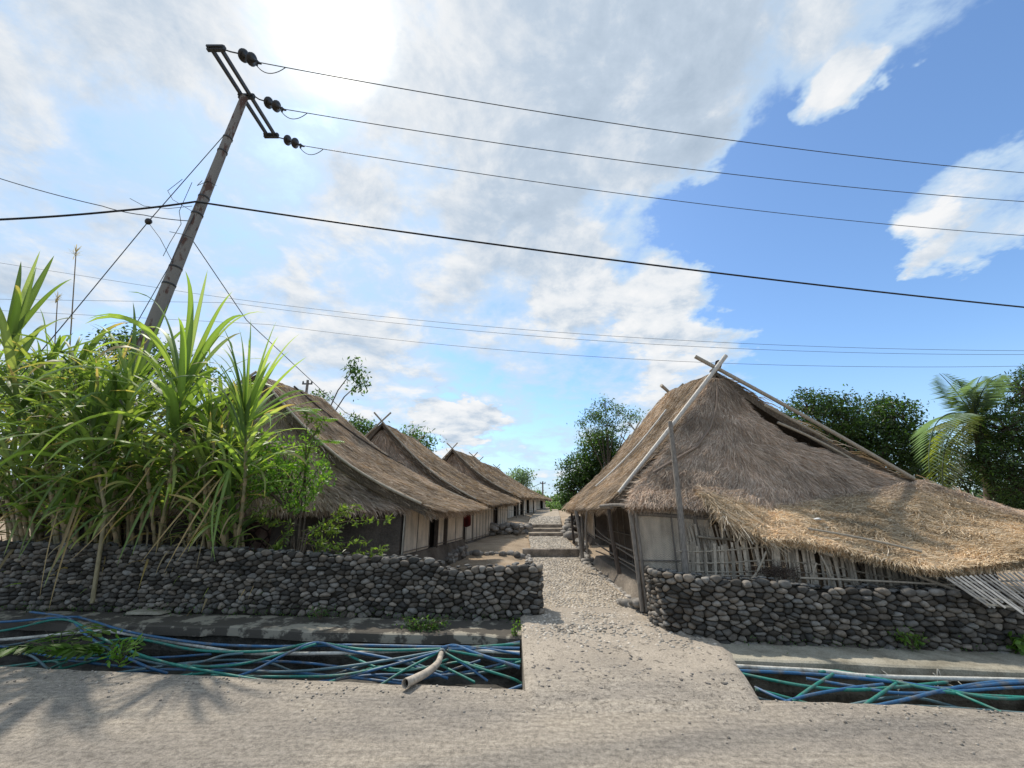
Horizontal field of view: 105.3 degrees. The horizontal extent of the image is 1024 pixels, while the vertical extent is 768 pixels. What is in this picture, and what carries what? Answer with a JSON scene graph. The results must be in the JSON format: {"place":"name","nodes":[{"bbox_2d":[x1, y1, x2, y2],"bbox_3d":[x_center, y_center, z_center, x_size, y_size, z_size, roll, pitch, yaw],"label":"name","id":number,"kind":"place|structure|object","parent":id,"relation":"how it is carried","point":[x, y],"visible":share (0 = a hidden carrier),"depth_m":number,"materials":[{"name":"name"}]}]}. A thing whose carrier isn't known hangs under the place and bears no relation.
{"place":"outdoors","nodes":[
{"label":"outdoors","id":0,"kind":"place"},
{"bbox_2d":[0,656,521,689],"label":"ditch bed","id":1,"kind":"object","parent":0,"point":[498,683],"visible":0.02,"depth_m":4.92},
{"bbox_2d":[0,623,116,661],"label":"weed","id":2,"kind":"object","parent":1,"relation":"on","point":[68,651],"visible":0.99,"depth_m":4.34,"materials":[{"name":"green plant"}]},
{"bbox_2d":[97,629,145,667],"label":"weed","id":3,"kind":"object","parent":1,"relation":"on","point":[120,656],"visible":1,"depth_m":4.23,"materials":[{"name":"green plant"}]},
{"bbox_2d":[68,659,401,684],"bbox_3d":[-3.231,3.281,4.443,4.285,0.087,0.090,-2,-17,6],"label":"water hose","id":4,"kind":"object","parent":1,"relation":"on","point":[219,670],"visible":0.62,"depth_m":4.43,"materials":[{"name":"blue plastic"}]},
{"bbox_2d":[0,629,521,676],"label":"ditch wall","id":5,"kind":"structure","parent":1,"relation":"on","point":[150,649],"depth_m":5.20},
{"bbox_2d":[0,610,521,647],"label":"ditch ledge","id":6,"kind":"object","parent":5,"relation":"on","point":[355,629],"visible":0.69,"depth_m":5.36,"materials":[{"name":"concrete"}]},
{"bbox_2d":[0,415,150,543],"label":"cane plant","id":7,"kind":"object","parent":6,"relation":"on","point":[73,497],"visible":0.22,"depth_m":6.84,"materials":[{"name":"green plant"}]},
{"bbox_2d":[197,499,256,609],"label":"cane plant","id":8,"kind":"object","parent":6,"relation":"on","point":[223,539],"visible":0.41,"depth_m":6.46,"materials":[{"name":"green plant"}]},
{"bbox_2d":[0,616,519,649],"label":"water hose","id":9,"kind":"object","parent":6,"relation":"on","point":[263,646],"visible":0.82,"depth_m":4.81,"materials":[{"name":"blue plastic"}]},
{"bbox_2d":[0,630,519,655],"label":"water pipe","id":10,"kind":"object","parent":6,"relation":"on","point":[216,648],"visible":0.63,"depth_m":4.75,"materials":[{"name":"teal plastic"}]},
{"bbox_2d":[0,618,260,678],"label":"water hose","id":11,"kind":"object","parent":10,"relation":"on","point":[153,658],"visible":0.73,"depth_m":4.48,"materials":[{"name":"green plastic"}]},
{"bbox_2d":[39,637,519,652],"bbox_3d":[-2.879,3.219,4.750,5.945,0.150,0.339,-1,-17,3],"label":"water hose","id":12,"kind":"object","parent":10,"relation":"on","point":[298,645],"visible":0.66,"depth_m":4.66,"materials":[{"name":"blue plastic"}]},
{"bbox_2d":[239,641,448,679],"bbox_3d":[-1.884,3.155,4.439,2.379,0.248,0.559,0,-17,0],"label":"water hose","id":13,"kind":"object","parent":10,"relation":"on","point":[335,647],"visible":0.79,"depth_m":4.53,"materials":[{"name":"blue plastic"}]},
{"bbox_2d":[329,645,519,680],"bbox_3d":[-0.979,3.167,4.447,2.142,0.266,0.200,2,-17,-8],"label":"water hose","id":14,"kind":"object","parent":10,"relation":"on","point":[409,660],"visible":0.9,"depth_m":4.40,"materials":[{"name":"blue plastic"}]},
{"bbox_2d":[396,613,451,632],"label":"weed","id":15,"kind":"object","parent":6,"relation":"on","point":[418,625],"visible":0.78,"depth_m":5.20,"materials":[{"name":"green plant"}]},
{"bbox_2d":[1,593,1021,653],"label":"ledge weeds","id":16,"kind":"object","parent":6,"relation":"on","point":[976,646],"visible":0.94,"depth_m":5.74,"materials":[{"name":"green plant"}]},
{"bbox_2d":[745,673,1023,711],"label":"ditch wall","id":17,"kind":"structure","parent":1,"relation":"on","point":[852,697],"depth_m":4.07,"materials":[{"name":"grey concrete"}]},
{"bbox_2d":[720,643,1023,677],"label":"ditch ledge","id":18,"kind":"object","parent":17,"relation":"on","point":[898,661],"visible":0.59,"depth_m":4.20,"materials":[{"name":"concrete"}]},
{"bbox_2d":[742,672,948,691],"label":"water hose","id":19,"kind":"object","parent":18,"relation":"on","point":[846,689],"visible":0.88,"depth_m":3.73,"materials":[{"name":"green plastic"}]},
{"bbox_2d":[736,664,1023,681],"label":"water pipe","id":20,"kind":"object","parent":18,"relation":"on","point":[901,677],"visible":0.79,"depth_m":3.86,"materials":[{"name":"white plastic"}]},
{"bbox_2d":[818,669,1018,696],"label":"water hose","id":21,"kind":"object","parent":20,"relation":"attached to","point":[919,686],"visible":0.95,"depth_m":3.66,"materials":[{"name":"blue plastic"}]},
{"bbox_2d":[740,669,1023,689],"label":"water hose","id":22,"kind":"object","parent":18,"relation":"on","point":[993,684],"visible":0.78,"depth_m":3.85,"materials":[{"name":"blue plastic"}]},
{"bbox_2d":[806,677,1023,694],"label":"water hose","id":23,"kind":"object","parent":18,"relation":"on","point":[919,692],"visible":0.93,"depth_m":3.64,"materials":[{"name":"blue plastic"}]},
{"bbox_2d":[877,679,1023,704],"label":"water hose","id":24,"kind":"object","parent":18,"relation":"on","point":[915,697],"visible":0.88,"depth_m":3.57,"materials":[{"name":"blue plastic"}]},
{"bbox_2d":[3,263,1019,350],"bbox_3d":[7.158,-3.884,23.033,90.099,10.637,0.566,-1,-17,2],"label":"overhead wire","id":25,"kind":"object","parent":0,"point":[559,332],"visible":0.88,"depth_m":22.91,"materials":[{"name":"grey metal"}]},
{"bbox_2d":[0,667,1023,767],"bbox_3d":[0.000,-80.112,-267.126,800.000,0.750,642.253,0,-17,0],"label":"road","id":26,"kind":"structure","parent":0,"point":[202,725],"depth_m":2.89,"materials":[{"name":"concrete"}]},
{"bbox_2d":[115,659,480,681],"bbox_3d":[-2.871,3.323,4.594,4.957,0.236,0.727,2,-17,-7],"label":"water hose","id":27,"kind":"object","parent":26,"relation":"on","point":[349,669],"visible":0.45,"depth_m":4.57,"materials":[{"name":"blue plastic"}]},
{"bbox_2d":[138,643,315,667],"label":"water hose","id":28,"kind":"object","parent":27,"relation":"on","point":[242,663],"visible":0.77,"depth_m":4.46,"materials":[{"name":"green plastic"}]},
{"bbox_2d":[193,650,438,672],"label":"water hose","id":29,"kind":"object","parent":27,"relation":"on","point":[325,668],"visible":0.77,"depth_m":4.37,"materials":[{"name":"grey plastic"}]},
{"bbox_2d":[118,659,520,675],"bbox_3d":[-2.319,3.326,4.577,4.788,0.253,0.786,2,-17,-8],"label":"water hose","id":30,"kind":"object","parent":26,"relation":"on","point":[285,668],"visible":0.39,"depth_m":4.64,"materials":[{"name":"blue plastic"}]},
{"bbox_2d":[261,658,519,680],"bbox_3d":[-2.393,3.260,4.418,4.978,0.219,0.440,2,-17,-7],"label":"water hose","id":31,"kind":"object","parent":26,"relation":"on","point":[431,675],"visible":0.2,"depth_m":4.41,"materials":[{"name":"blue plastic"}]},
{"bbox_2d":[402,648,444,688],"bbox_3d":[-0.844,2.880,3.985,0.157,0.161,1.074,-2,-17,8],"label":"bent pipe","id":32,"kind":"object","parent":26,"relation":"on","point":[409,681],"visible":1,"depth_m":3.73,"materials":[{"name":"plastic"}]},
{"bbox_2d":[210,652,438,677],"bbox_3d":[-2.055,3.119,4.319,2.510,0.208,0.181,1,-17,-3],"label":"water hose","id":33,"kind":"object","parent":32,"relation":"attached to","point":[303,676],"visible":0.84,"depth_m":4.25,"materials":[{"name":"green plastic"}]},
{"bbox_2d":[520,607,760,712],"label":"ramp","id":34,"kind":"structure","parent":26,"relation":"on","point":[644,693],"depth_m":3.85,"materials":[{"name":"concrete"}]},
{"bbox_2d":[530,620,733,688],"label":"ramp pebbles","id":35,"kind":"object","parent":34,"relation":"on","point":[680,679],"visible":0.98,"depth_m":3.96,"materials":[{"name":"grey gravel"}]},
{"bbox_2d":[0,508,1023,594],"bbox_3d":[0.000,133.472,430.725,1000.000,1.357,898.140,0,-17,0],"label":"ground","id":36,"kind":"structure","parent":0,"point":[506,543],"depth_m":11.77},
{"bbox_2d":[0,423,78,541],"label":"cane plant","id":37,"kind":"object","parent":36,"relation":"on","point":[13,517],"visible":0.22,"depth_m":7.05,"materials":[{"name":"green plant"}]},
{"bbox_2d":[0,435,85,568],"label":"cane plant","id":38,"kind":"object","parent":36,"relation":"on","point":[26,513],"visible":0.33,"depth_m":6.87,"materials":[{"name":"green plant"}]},
{"bbox_2d":[0,309,100,543],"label":"cane plant","id":39,"kind":"object","parent":36,"relation":"on","point":[60,341],"visible":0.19,"depth_m":7.42,"materials":[{"name":"green plant"}]},
{"bbox_2d":[0,356,116,541],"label":"cane plant","id":40,"kind":"object","parent":36,"relation":"on","point":[41,535],"visible":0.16,"depth_m":7.21,"materials":[{"name":"green plant"}]},
{"bbox_2d":[0,405,118,556],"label":"cane plant","id":41,"kind":"object","parent":36,"relation":"on","point":[22,523],"visible":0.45,"depth_m":6.88,"materials":[{"name":"green plant"}]},
{"bbox_2d":[0,379,121,543],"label":"cane plant","id":42,"kind":"object","parent":36,"relation":"on","point":[51,466],"visible":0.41,"depth_m":6.92,"materials":[{"name":"green plant"}]},
{"bbox_2d":[0,330,130,543],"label":"cane plant","id":43,"kind":"object","parent":36,"relation":"on","point":[63,372],"visible":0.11,"depth_m":8.12,"materials":[{"name":"green plant"}]},
{"bbox_2d":[0,252,131,541],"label":"cane plant","id":44,"kind":"object","parent":36,"relation":"on","point":[20,314],"visible":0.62,"depth_m":7.13,"materials":[{"name":"green plant"}]},
{"bbox_2d":[3,323,156,537],"bbox_3d":[-8.321,1.020,7.337,2.546,5.291,2.885,5,-18,-16],"label":"cane plant","id":45,"kind":"object","parent":36,"relation":"on","point":[91,346],"visible":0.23,"depth_m":7.48,"materials":[{"name":"green plant"}]},
{"bbox_2d":[0,434,186,585],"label":"cane plant","id":46,"kind":"object","parent":36,"relation":"on","point":[67,495],"visible":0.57,"depth_m":6.49,"materials":[{"name":"green plant"}]},
{"bbox_2d":[2,422,185,545],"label":"cane plant","id":47,"kind":"object","parent":36,"relation":"on","point":[96,538],"visible":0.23,"depth_m":6.96,"materials":[{"name":"green plant"}]},
{"bbox_2d":[0,341,193,574],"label":"cane plant","id":48,"kind":"object","parent":36,"relation":"on","point":[96,386],"visible":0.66,"depth_m":6.54,"materials":[{"name":"green plant"}]},
{"bbox_2d":[8,343,202,543],"bbox_3d":[-6.977,1.225,6.799,2.650,4.579,2.783,11,-20,-31],"label":"cane plant","id":49,"kind":"object","parent":36,"relation":"on","point":[128,407],"visible":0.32,"depth_m":6.82,"materials":[{"name":"green plant"}]},
{"bbox_2d":[0,323,231,441],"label":"leafy tree","id":50,"kind":"object","parent":36,"relation":"on","point":[103,340],"visible":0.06,"depth_m":15.84,"materials":[{"name":"green plant"}]},
{"bbox_2d":[5,304,227,546],"bbox_3d":[-6.842,0.883,6.926,2.872,5.305,3.087,10,-20,-29],"label":"cane plant","id":51,"kind":"object","parent":36,"relation":"on","point":[138,364],"visible":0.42,"depth_m":6.99,"materials":[{"name":"green plant"}]},
{"bbox_2d":[41,336,191,541],"bbox_3d":[-7.405,1.303,7.034,2.714,4.566,2.386,0,-17,0],"label":"cane plant","id":52,"kind":"object","parent":36,"relation":"on","point":[137,410],"visible":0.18,"depth_m":6.95,"materials":[{"name":"green plant"}]},
{"bbox_2d":[53,423,202,554],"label":"cane plant","id":53,"kind":"object","parent":36,"relation":"on","point":[148,485],"visible":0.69,"depth_m":6.61,"materials":[{"name":"green plant"}]},
{"bbox_2d":[69,424,221,546],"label":"cane plant","id":54,"kind":"object","parent":36,"relation":"on","point":[139,492],"visible":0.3,"depth_m":6.91,"materials":[{"name":"green plant"}]},
{"bbox_2d":[19,270,284,590],"bbox_3d":[-5.944,0.637,6.825,3.435,5.722,3.326,0,-17,0],"label":"cane plant","id":55,"kind":"object","parent":36,"relation":"on","point":[182,365],"visible":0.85,"depth_m":6.67,"materials":[{"name":"green plant"}]},
{"bbox_2d":[59,44,278,541],"bbox_3d":[-7.520,-1.901,8.411,1.698,11.813,2.350,0,-17,0],"label":"utility pole","id":56,"kind":"object","parent":36,"relation":"on","point":[164,295],"visible":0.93,"depth_m":9.07,"materials":[{"name":"concrete"}]},
{"bbox_2d":[0,201,195,220],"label":"overhead wire","id":57,"kind":"object","parent":56,"relation":"attached to","point":[67,215],"visible":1,"depth_m":8.31,"materials":[{"name":"black"}]},
{"bbox_2d":[0,136,222,400],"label":"overhead wire","id":58,"kind":"object","parent":56,"relation":"attached to","point":[118,258],"visible":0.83,"depth_m":8.44,"materials":[{"name":"grey metal"}]},
{"bbox_2d":[224,48,285,73],"bbox_3d":[-5.986,-7.444,8.965,1.541,0.757,0.280,0,-17,0],"label":"strain insulator","id":59,"kind":"object","parent":56,"relation":"attached to","point":[246,56],"visible":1,"depth_m":8.93,"materials":[{"name":"black ceramic"}]},
{"bbox_2d":[260,62,1023,172],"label":"power line","id":60,"kind":"object","parent":59,"relation":"attached to","point":[623,124],"visible":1,"depth_m":9.90,"materials":[{"name":"grey metal"}]},
{"bbox_2d":[255,96,306,118],"bbox_3d":[-5.978,-7.122,10.038,1.403,0.734,0.280,0,-17,0],"label":"strain insulator","id":61,"kind":"object","parent":56,"relation":"attached to","point":[270,103],"visible":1,"depth_m":10.01,"materials":[{"name":"black ceramic"}]},
{"bbox_2d":[286,109,1023,201],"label":"power line","id":62,"kind":"object","parent":61,"relation":"attached to","point":[639,162],"visible":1,"depth_m":11.01,"materials":[{"name":"grey metal"}]},
{"bbox_2d":[278,135,323,154],"bbox_3d":[-6.094,-6.822,11.118,1.409,0.671,0.280,0,-17,0],"label":"strain insulator","id":63,"kind":"object","parent":56,"relation":"attached to","point":[289,141],"visible":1,"depth_m":11.09,"materials":[{"name":"black ceramic"}]},
{"bbox_2d":[304,145,1023,235],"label":"power line","id":64,"kind":"object","parent":63,"relation":"attached to","point":[645,196],"visible":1,"depth_m":12.30,"materials":[{"name":"grey metal"}]},
{"bbox_2d":[195,201,1023,307],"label":"overhead wire","id":65,"kind":"object","parent":56,"relation":"attached to","point":[600,257],"visible":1,"depth_m":9.56,"materials":[{"name":"black"}]},
{"bbox_2d":[98,418,275,572],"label":"cane plant","id":66,"kind":"object","parent":36,"relation":"on","point":[191,467],"visible":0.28,"depth_m":6.92,"materials":[{"name":"green plant"}]},
{"bbox_2d":[170,493,237,566],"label":"cane plant","id":67,"kind":"object","parent":36,"relation":"on","point":[207,535],"visible":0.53,"depth_m":6.47,"materials":[{"name":"green plant"}]},
{"bbox_2d":[148,365,264,546],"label":"cane plant","id":68,"kind":"object","parent":36,"relation":"on","point":[218,415],"visible":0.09,"depth_m":7.80,"materials":[{"name":"green plant"}]},
{"bbox_2d":[143,399,270,572],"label":"cane plant","id":69,"kind":"object","parent":36,"relation":"on","point":[201,485],"visible":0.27,"depth_m":6.91,"materials":[{"name":"green plant"}]},
{"bbox_2d":[139,384,290,574],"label":"cane plant","id":70,"kind":"object","parent":36,"relation":"on","point":[195,451],"visible":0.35,"depth_m":6.85,"materials":[{"name":"green plant"}]},
{"bbox_2d":[145,381,286,550],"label":"cane plant","id":71,"kind":"object","parent":36,"relation":"on","point":[229,438],"visible":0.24,"depth_m":7.07,"materials":[{"name":"green plant"}]},
{"bbox_2d":[113,351,320,546],"bbox_3d":[-5.218,1.631,7.144,3.131,4.012,2.035,6,-18,-19],"label":"cane plant","id":72,"kind":"object","parent":36,"relation":"on","point":[202,416],"visible":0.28,"depth_m":7.04,"materials":[{"name":"green plant"}]},
{"bbox_2d":[167,422,294,612],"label":"cane plant","id":73,"kind":"object","parent":36,"relation":"on","point":[231,501],"visible":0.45,"depth_m":6.67,"materials":[{"name":"green plant"}]},
{"bbox_2d":[146,323,323,547],"bbox_3d":[-4.554,1.127,6.582,2.730,4.648,2.402,0,-17,0],"label":"cane plant","id":74,"kind":"object","parent":36,"relation":"on","point":[248,403],"visible":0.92,"depth_m":6.50,"materials":[{"name":"green plant"}]},
{"bbox_2d":[0,371,487,565],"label":"thatched hut","id":75,"kind":"object","parent":36,"relation":"on","point":[376,482],"visible":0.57,"depth_m":8.20,"materials":[{"name":"plant"}]},
{"bbox_2d":[238,522,271,550],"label":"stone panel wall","id":76,"kind":"structure","parent":36,"relation":"on","point":[262,531],"depth_m":7.69,"materials":[{"name":"black stone"}]},
{"bbox_2d":[0,540,544,621],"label":"cobble wall","id":77,"kind":"structure","parent":36,"relation":"on","point":[392,585],"depth_m":5.97,"materials":[{"name":"grey stone"}]},
{"bbox_2d":[2,418,233,607],"bbox_3d":[-6.311,1.873,6.198,3.977,2.987,0.850,0,-17,0],"label":"cane plant","id":78,"kind":"object","parent":77,"relation":"on","point":[100,549],"visible":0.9,"depth_m":6.15,"materials":[{"name":"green plant"}]},
{"bbox_2d":[232,428,336,549],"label":"leafy shrub","id":79,"kind":"object","parent":36,"relation":"on","point":[290,501],"visible":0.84,"depth_m":6.79,"materials":[{"name":"green plant"}]},
{"bbox_2d":[250,406,394,557],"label":"sparse shrub","id":80,"kind":"object","parent":36,"relation":"on","point":[300,546],"visible":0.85,"depth_m":6.55,"materials":[{"name":"green plant"}]},
{"bbox_2d":[388,421,447,451],"bbox_3d":[-5.282,4.674,21.689,3.085,5.511,2.436,0,-17,0],"label":"leafy tree","id":81,"kind":"object","parent":36,"relation":"on","point":[422,440],"visible":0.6,"depth_m":22.05,"materials":[{"name":"green plant"}]},
{"bbox_2d":[365,412,521,543],"bbox_3d":[-4.527,4.171,16.041,10.085,4.820,7.942,0,-17,0],"label":"thatched hut","id":82,"kind":"object","parent":36,"relation":"on","point":[413,454],"visible":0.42,"depth_m":13.64,"materials":[{"name":"plant"}]},
{"bbox_2d":[442,443,536,517],"bbox_3d":[-2.786,6.270,23.690,7.944,4.505,7.282,-3,-17,10],"label":"thatched hut","id":83,"kind":"object","parent":36,"relation":"on","point":[475,468],"visible":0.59,"depth_m":21.06,"materials":[{"name":"plant"}]},
{"bbox_2d":[489,522,532,535],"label":"rubble wall","id":84,"kind":"structure","parent":36,"relation":"on","point":[507,528],"depth_m":15.60,"materials":[{"name":"grey stone"}]},
{"bbox_2d":[479,457,544,512],"bbox_3d":[-1.707,8.223,30.402,8.303,4.320,7.528,-3,-17,10],"label":"thatched hut","id":85,"kind":"object","parent":36,"relation":"on","point":[530,504],"visible":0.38,"depth_m":29.89,"materials":[{"name":"plant"}]},
{"bbox_2d":[548,425,621,511],"bbox_3d":[4.241,4.369,18.911,4.993,4.830,3.204,10,-20,-30],"label":"leafy tree","id":86,"kind":"object","parent":36,"relation":"on","point":[588,468],"visible":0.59,"depth_m":18.42,"materials":[{"name":"green plant"}]},
{"bbox_2d":[565,421,639,544],"bbox_3d":[5.131,3.872,15.689,6.433,4.924,7.172,0,-17,0],"label":"thatched hut","id":87,"kind":"object","parent":36,"relation":"on","point":[599,523],"visible":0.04,"depth_m":13.16,"materials":[{"name":"plant"}]},
{"bbox_2d":[574,394,649,468],"bbox_3d":[4.282,3.337,16.916,3.773,6.060,1.797,0,-17,0],"label":"leafy tree","id":88,"kind":"object","parent":36,"relation":"on","point":[595,415],"visible":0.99,"depth_m":17.19,"materials":[{"name":"green plant"}]},
{"bbox_2d":[562,354,1023,611],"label":"thatched hut","id":89,"kind":"object","parent":36,"relation":"on","point":[753,467],"visible":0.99,"depth_m":6.37,"materials":[{"name":"plant"}]},
{"bbox_2d":[668,421,689,573],"bbox_3d":[2.488,1.634,5.852,0.104,2.237,0.389,-10,-20,30],"label":"bamboo pole","id":90,"kind":"object","parent":89,"relation":"attached to","point":[682,540],"visible":0.93,"depth_m":5.77,"materials":[{"name":"grey wood"}]},
{"bbox_2d":[686,522,918,587],"bbox_3d":[4.165,2.637,5.665,3.031,1.198,0.140,-1,-17,5],"label":"bamboo fence","id":91,"kind":"object","parent":36,"relation":"on","point":[712,537],"visible":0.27,"depth_m":5.76,"materials":[{"name":"wood"}]},
{"bbox_2d":[678,540,954,589],"bbox_3d":[4.019,2.631,5.280,3.380,0.983,0.136,-2,-17,7],"label":"bamboo fence","id":92,"kind":"object","parent":36,"relation":"on","point":[794,559],"visible":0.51,"depth_m":5.38,"materials":[{"name":"wood"}]},
{"bbox_2d":[744,560,812,583],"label":"dry twigs","id":93,"kind":"object","parent":92,"relation":"on","point":[774,571],"visible":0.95,"depth_m":5.22,"materials":[{"name":"plant"}]},
{"bbox_2d":[644,565,1023,653],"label":"cobble wall","id":94,"kind":"structure","parent":36,"relation":"on","point":[730,610],"depth_m":4.66,"materials":[{"name":"grey stone"}]},
{"bbox_2d":[799,577,972,586],"bbox_3d":[4.645,2.479,4.893,1.834,0.052,0.038,-4,-17,12],"label":"bamboo stick","id":95,"kind":"object","parent":94,"relation":"on","point":[864,580],"visible":0.91,"depth_m":4.91,"materials":[{"name":"brown wood"}]},
{"bbox_2d":[946,572,1023,614],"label":"bamboo mat screen","id":96,"kind":"object","parent":94,"relation":"on","point":[984,598],"visible":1,"depth_m":4.39,"materials":[{"name":"grey wood"}]},
{"bbox_2d":[776,384,963,484],"bbox_3d":[13.894,3.024,15.134,6.798,5.986,3.628,0,-17,0],"label":"leafy tree","id":97,"kind":"object","parent":36,"relation":"on","point":[889,428],"visible":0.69,"depth_m":14.79,"materials":[{"name":"green plant"}]},
{"bbox_2d":[907,455,1023,509],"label":"leafy tree","id":98,"kind":"object","parent":36,"relation":"on","point":[922,470],"visible":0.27,"depth_m":12.63,"materials":[{"name":"green plant"}]},
{"bbox_2d":[910,373,1023,500],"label":"coconut palm","id":99,"kind":"object","parent":36,"relation":"on","point":[966,409],"visible":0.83,"depth_m":11.14,"materials":[{"name":"green plant"}]},
{"bbox_2d":[946,363,1023,510],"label":"leafy tree","id":100,"kind":"object","parent":36,"relation":"on","point":[1014,445],"visible":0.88,"depth_m":10.85,"materials":[{"name":"green plant"}]},
{"bbox_2d":[0,0,1023,496],"label":"sky","id":101,"kind":"structure","parent":0,"point":[107,103],"materials":[{"name":"blue"}]},
{"bbox_2d":[8,299,1023,354],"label":"overhead wire","id":102,"kind":"object","parent":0,"point":[596,340],"visible":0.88,"depth_m":22.68,"materials":[{"name":"grey metal"}]},
{"bbox_2d":[521,507,716,651],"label":"path","id":103,"kind":"structure","parent":0,"point":[554,512],"depth_m":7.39,"materials":[{"name":"grey stone"}]},
{"bbox_2d":[522,548,579,556],"bbox_3d":[1.159,5.036,11.457,1.705,0.395,0.312,0,-17,0],"label":"step","id":104,"kind":"object","parent":103,"relation":"on","point":[555,552],"visible":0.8,"depth_m":11.34,"materials":[{"name":"stone"}]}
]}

